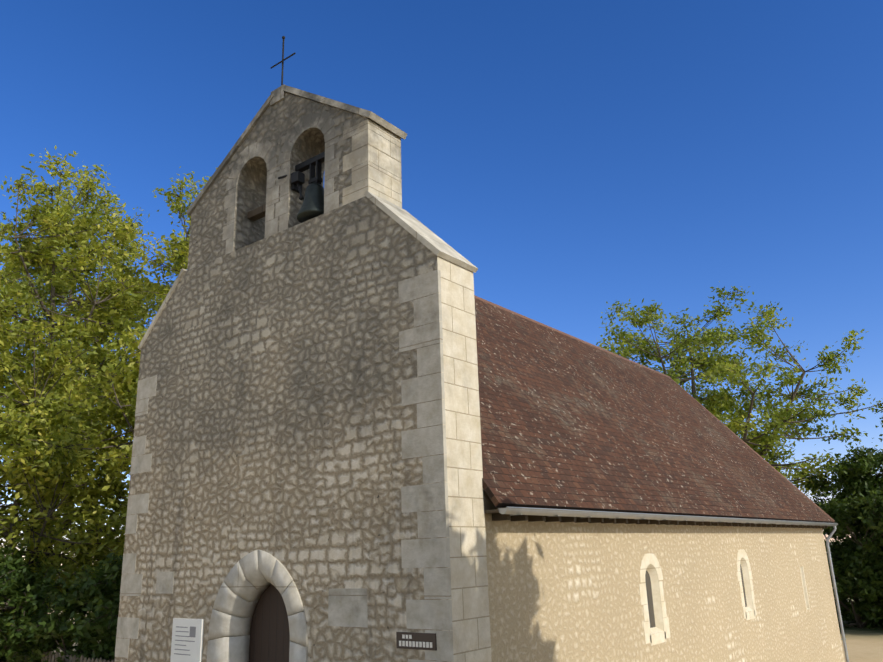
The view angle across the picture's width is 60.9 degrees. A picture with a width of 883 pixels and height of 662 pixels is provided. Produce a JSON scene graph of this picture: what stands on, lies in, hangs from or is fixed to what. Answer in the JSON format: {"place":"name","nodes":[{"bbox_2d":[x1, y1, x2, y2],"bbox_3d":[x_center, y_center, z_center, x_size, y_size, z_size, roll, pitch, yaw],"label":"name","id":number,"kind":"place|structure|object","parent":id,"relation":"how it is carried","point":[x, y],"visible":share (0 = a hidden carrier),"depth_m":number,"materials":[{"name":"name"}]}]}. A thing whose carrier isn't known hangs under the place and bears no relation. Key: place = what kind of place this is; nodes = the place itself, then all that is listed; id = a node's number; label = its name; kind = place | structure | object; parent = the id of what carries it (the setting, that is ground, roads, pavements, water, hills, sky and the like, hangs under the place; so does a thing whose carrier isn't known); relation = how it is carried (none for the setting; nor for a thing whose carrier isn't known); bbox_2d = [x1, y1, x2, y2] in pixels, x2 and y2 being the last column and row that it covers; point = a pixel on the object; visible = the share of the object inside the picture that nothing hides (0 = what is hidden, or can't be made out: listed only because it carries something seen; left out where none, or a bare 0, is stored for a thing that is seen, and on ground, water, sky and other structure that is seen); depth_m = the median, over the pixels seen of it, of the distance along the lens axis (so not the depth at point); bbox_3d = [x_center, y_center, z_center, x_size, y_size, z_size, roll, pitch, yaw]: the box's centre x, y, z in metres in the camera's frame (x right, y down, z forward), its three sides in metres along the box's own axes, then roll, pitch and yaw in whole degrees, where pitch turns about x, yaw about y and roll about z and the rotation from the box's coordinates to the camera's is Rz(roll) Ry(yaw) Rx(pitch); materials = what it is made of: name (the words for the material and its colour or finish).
{"place":"outdoors","nodes":[
{"label":"outdoors","id":0,"kind":"place"},
{"bbox_2d":[0,145,158,661],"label":"tree","id":1,"kind":"object","parent":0,"point":[84,238],"depth_m":20.53,"materials":[{"name":"green plant"}]},
{"bbox_2d":[10,319,148,568],"bbox_3d":[-6.306,3.626,16.780,5.179,8.309,6.169,-64,-63,71],"label":"tree","id":2,"kind":"object","parent":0,"point":[130,376],"depth_m":16.32,"materials":[{"name":"green plant"}]},
{"bbox_2d":[0,193,158,599],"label":"tree","id":3,"kind":"object","parent":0,"point":[98,357],"depth_m":25.93,"materials":[{"name":"green plant"}]},
{"bbox_2d":[140,226,189,331],"bbox_3d":[-6.542,2.355,25.849,8.317,17.322,7.216,-14,-21,36],"label":"tree","id":4,"kind":"object","parent":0,"point":[173,264],"depth_m":26.43,"materials":[{"name":"green plant"}]},
{"bbox_2d":[116,166,216,404],"bbox_3d":[-5.136,1.534,19.918,6.687,15.430,6.689,-14,-21,36],"label":"tree","id":5,"kind":"object","parent":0,"point":[176,254],"depth_m":19.88,"materials":[{"name":"green plant"}]},
{"bbox_2d":[114,92,491,661],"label":"church facade wall","id":6,"kind":"structure","parent":0,"point":[277,419],"depth_m":10.35,"materials":[{"name":"beige stone"}]},
{"bbox_2d":[138,268,186,349],"bbox_3d":[-4.597,-0.290,13.251,1.247,1.208,0.820,-14,-21,36],"label":"coping","id":7,"kind":"object","parent":6,"relation":"on","point":[163,305],"visible":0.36,"depth_m":12.93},
{"bbox_2d":[170,618,203,661],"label":"notice board","id":8,"kind":"object","parent":6,"relation":"attached to","point":[195,648],"visible":1,"depth_m":10.64,"materials":[{"name":"grey"}]},
{"bbox_2d":[174,626,195,655],"bbox_3d":[-3.645,4.400,10.666,0.480,0.380,0.003,-14,-21,36],"label":"sign text","id":9,"kind":"object","parent":8,"relation":"on","point":[192,631],"visible":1,"depth_m":10.63},
{"bbox_2d":[186,93,273,215],"bbox_3d":[-3.362,-2.882,12.986,2.270,1.500,0.790,-14,-21,36],"label":"gable coping","id":10,"kind":"object","parent":6,"relation":"on","point":[236,146],"visible":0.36,"depth_m":12.66,"materials":[{"name":"grey stone"}]},
{"bbox_2d":[247,204,265,220],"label":"old bell beam","id":11,"kind":"structure","parent":6,"relation":"attached to","point":[256,213],"depth_m":12.36,"materials":[{"name":"brown wood"}]},
{"bbox_2d":[207,550,307,661],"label":"door surround","id":12,"kind":"object","parent":6,"relation":"attached to","point":[252,576],"visible":0.81,"depth_m":10.20,"materials":[{"name":"grey stone"}]},
{"bbox_2d":[249,584,289,661],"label":"door","id":13,"kind":"structure","parent":12,"relation":"in","point":[269,636],"depth_m":10.15,"materials":[{"name":"brown wood"}]},
{"bbox_2d":[270,84,286,105],"bbox_3d":[-2.470,-3.766,12.419,0.330,0.250,0.640,-14,-21,36],"label":"apex stone","id":14,"kind":"object","parent":6,"relation":"on","point":[279,94],"visible":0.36,"depth_m":12.16,"materials":[{"name":"grey stone"}]},
{"bbox_2d":[270,36,295,85],"bbox_3d":[-2.678,-4.408,12.642,0.620,1.320,0.060,-14,-21,36],"label":"iron cross","id":15,"kind":"object","parent":14,"relation":"on","point":[283,59],"visible":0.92,"depth_m":12.68,"materials":[{"name":"black metal"}]},
{"bbox_2d":[222,110,338,254],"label":"arch surrounds","id":16,"kind":"object","parent":6,"relation":"attached to","point":[331,199],"visible":0.9,"depth_m":11.65,"materials":[{"name":"beige stone"}]},
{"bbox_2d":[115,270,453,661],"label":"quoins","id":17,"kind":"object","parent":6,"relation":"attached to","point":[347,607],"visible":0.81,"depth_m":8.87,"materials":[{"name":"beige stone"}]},
{"bbox_2d":[278,151,324,200],"bbox_3d":[-2.046,-2.126,11.339,1.018,1.095,0.286,-14,-21,36],"label":"bell headstock","id":18,"kind":"object","parent":6,"relation":"attached to","point":[298,176],"visible":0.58,"depth_m":11.47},
{"bbox_2d":[297,181,323,222],"bbox_3d":[-1.906,-1.971,11.306,0.536,0.620,0.536,-14,-21,36],"label":"church bell","id":19,"kind":"object","parent":18,"relation":"hanging from","point":[312,206],"visible":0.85,"depth_m":11.13,"materials":[{"name":"grey metal"}]},
{"bbox_2d":[283,85,406,138],"bbox_3d":[-1.533,-3.412,11.651,1.940,1.362,0.790,-14,-21,36],"label":"gable coping","id":20,"kind":"object","parent":6,"relation":"on","point":[379,120],"visible":0.57,"depth_m":11.10,"materials":[{"name":"grey stone"}]},
{"bbox_2d":[342,119,401,207],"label":"quoins","id":21,"kind":"object","parent":6,"relation":"on","point":[365,133],"visible":0.9,"depth_m":10.70,"materials":[{"name":"beige stone"}]},
{"bbox_2d":[396,632,436,650],"bbox_3d":[-0.278,3.406,8.248,0.560,0.170,0.020,-14,-21,36],"label":"name plate","id":22,"kind":"object","parent":6,"relation":"attached to","point":[423,637],"visible":0.79,"depth_m":8.22,"materials":[{"name":"brown"}]},
{"bbox_2d":[399,635,431,647],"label":"name plate letters","id":23,"kind":"object","parent":22,"relation":"on","point":[412,644],"visible":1,"depth_m":8.26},
{"bbox_2d":[364,190,477,272],"bbox_3d":[-0.292,-1.342,10.055,1.278,1.288,0.820,-14,-21,36],"label":"coping","id":24,"kind":"object","parent":6,"relation":"on","point":[434,243],"visible":0.93,"depth_m":9.82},
{"bbox_2d":[0,0,882,564],"label":"sky","id":25,"kind":"structure","parent":0,"point":[582,156],"materials":[{"name":"blue"}]},
{"bbox_2d":[48,542,882,661],"bbox_3d":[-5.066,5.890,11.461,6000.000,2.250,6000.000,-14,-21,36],"label":"ground","id":26,"kind":"structure","parent":0,"point":[864,644],"depth_m":25.42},
{"bbox_2d":[0,325,28,547],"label":"tree","id":27,"kind":"object","parent":26,"relation":"on","point":[10,348],"depth_m":18.75,"materials":[{"name":"green plant"}]},
{"bbox_2d":[0,538,78,661],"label":"bush","id":28,"kind":"object","parent":26,"relation":"on","point":[18,583],"depth_m":14.17,"materials":[{"name":"green plant"}]},
{"bbox_2d":[5,542,124,661],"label":"bush","id":29,"kind":"object","parent":26,"relation":"on","point":[97,598],"depth_m":13.54,"materials":[{"name":"green plant"}]},
{"bbox_2d":[0,309,130,658],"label":"tree","id":30,"kind":"object","parent":26,"relation":"on","point":[19,435],"depth_m":16.16,"materials":[{"name":"green plant"}]},
{"bbox_2d":[41,651,113,661],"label":"picket fence","id":31,"kind":"object","parent":26,"relation":"on","point":[57,654],"visible":0.73,"depth_m":13.42,"materials":[{"name":"brown wood"}]},
{"bbox_2d":[804,439,882,625],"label":"tree","id":32,"kind":"object","parent":26,"relation":"on","point":[860,473],"depth_m":29.87,"materials":[{"name":"green plant"}]},
{"bbox_2d":[804,474,882,600],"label":"tree","id":33,"kind":"object","parent":26,"relation":"on","point":[826,531],"depth_m":34.90,"materials":[{"name":"green plant"}]},
{"bbox_2d":[824,529,882,627],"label":"hedge bush","id":34,"kind":"object","parent":26,"relation":"on","point":[840,568],"depth_m":29.50,"materials":[{"name":"green plant"}]},
{"bbox_2d":[837,533,882,629],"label":"hedge bush","id":35,"kind":"object","parent":26,"relation":"on","point":[873,591],"depth_m":28.54,"materials":[{"name":"green plant"}]},
{"bbox_2d":[483,489,844,661],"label":"chapel nave walls","id":36,"kind":"structure","parent":0,"point":[558,591],"depth_m":12.54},
{"bbox_2d":[645,571,655,627],"bbox_3d":[3.412,4.410,12.391,0.006,1.170,0.520,-14,-21,36],"label":"window glass","id":37,"kind":"object","parent":36,"relation":"in","point":[650,600],"visible":0.14,"depth_m":12.43,"materials":[{"name":"grey glass"}]},
{"bbox_2d":[474,298,832,522],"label":"chapel roof tiles","id":38,"kind":"object","parent":36,"relation":"on","point":[568,422],"visible":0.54,"depth_m":14.56,"materials":[{"name":"brown tile"}]},
{"bbox_2d":[484,509,498,513],"bbox_3d":[6.122,4.005,15.809,0.270,0.030,18.090,-14,-21,36],"label":"eave board","id":39,"kind":"object","parent":38,"relation":"attached to","point":[492,511],"visible":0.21,"depth_m":8.92,"materials":[{"name":"brown wood"}]},
{"bbox_2d":[474,295,834,522],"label":"roof ridge tiles","id":40,"kind":"object","parent":38,"relation":"on","point":[537,322],"visible":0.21,"depth_m":21.04,"materials":[{"name":"brown tile"}]},
{"bbox_2d":[492,513,827,527],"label":"eaves","id":41,"kind":"object","parent":38,"relation":"attached to","point":[500,517],"visible":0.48,"depth_m":11.68,"materials":[{"name":"grey metal"}]},
{"bbox_2d":[498,506,848,661],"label":"gutter and downspout","id":42,"kind":"object","parent":38,"relation":"attached to","point":[512,511],"visible":1,"depth_m":12.60,"materials":[{"name":"grey metal"}]},
{"bbox_2d":[639,553,670,645],"bbox_3d":[3.482,4.386,12.332,0.016,1.400,1.037,-14,-21,36],"label":"window surround","id":43,"kind":"object","parent":36,"relation":"attached to","point":[646,561],"visible":0.9,"depth_m":12.26,"materials":[{"name":"beige stone"}]},
{"bbox_2d":[740,564,746,606],"bbox_3d":[6.452,5.446,16.145,0.006,1.190,0.520,-14,-21,36],"label":"window glass","id":44,"kind":"object","parent":36,"relation":"in","point":[743,586],"depth_m":16.21,"materials":[{"name":"grey glass"}]},
{"bbox_2d":[737,549,756,620],"bbox_3d":[6.516,5.418,16.078,0.016,1.420,1.014,-14,-21,36],"label":"window surround","id":45,"kind":"object","parent":36,"relation":"attached to","point":[749,615],"visible":0.92,"depth_m":16.05,"materials":[{"name":"beige stone"}]},
{"bbox_2d":[799,565,809,610],"bbox_3d":[9.527,6.747,19.692,0.016,1.140,0.380,-14,-21,36],"label":"blocked window","id":46,"kind":"structure","parent":36,"relation":"attached to","point":[803,588],"depth_m":19.68,"materials":[{"name":"beige stone"}]},
{"bbox_2d":[661,364,752,435],"bbox_3d":[12.078,8.080,39.766,9.701,13.093,9.754,-14,-21,36],"label":"tree","id":47,"kind":"object","parent":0,"point":[707,406],"depth_m":39.88,"materials":[{"name":"green plant"}]},
{"bbox_2d":[596,281,882,498],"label":"tree","id":48,"kind":"object","parent":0,"point":[719,366],"depth_m":33.90,"materials":[{"name":"green plant"}]},
{"bbox_2d":[826,546,852,623],"bbox_3d":[15.551,10.985,32.316,4.698,4.044,4.389,-14,-21,36],"label":"hedge bush","id":49,"kind":"object","parent":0,"point":[845,599],"depth_m":31.62,"materials":[{"name":"green plant"}]},
{"bbox_2d":[874,417,882,473],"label":"tree","id":50,"kind":"object","parent":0,"point":[880,434],"visible":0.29,"depth_m":36.81,"materials":[{"name":"green plant"}]}
]}

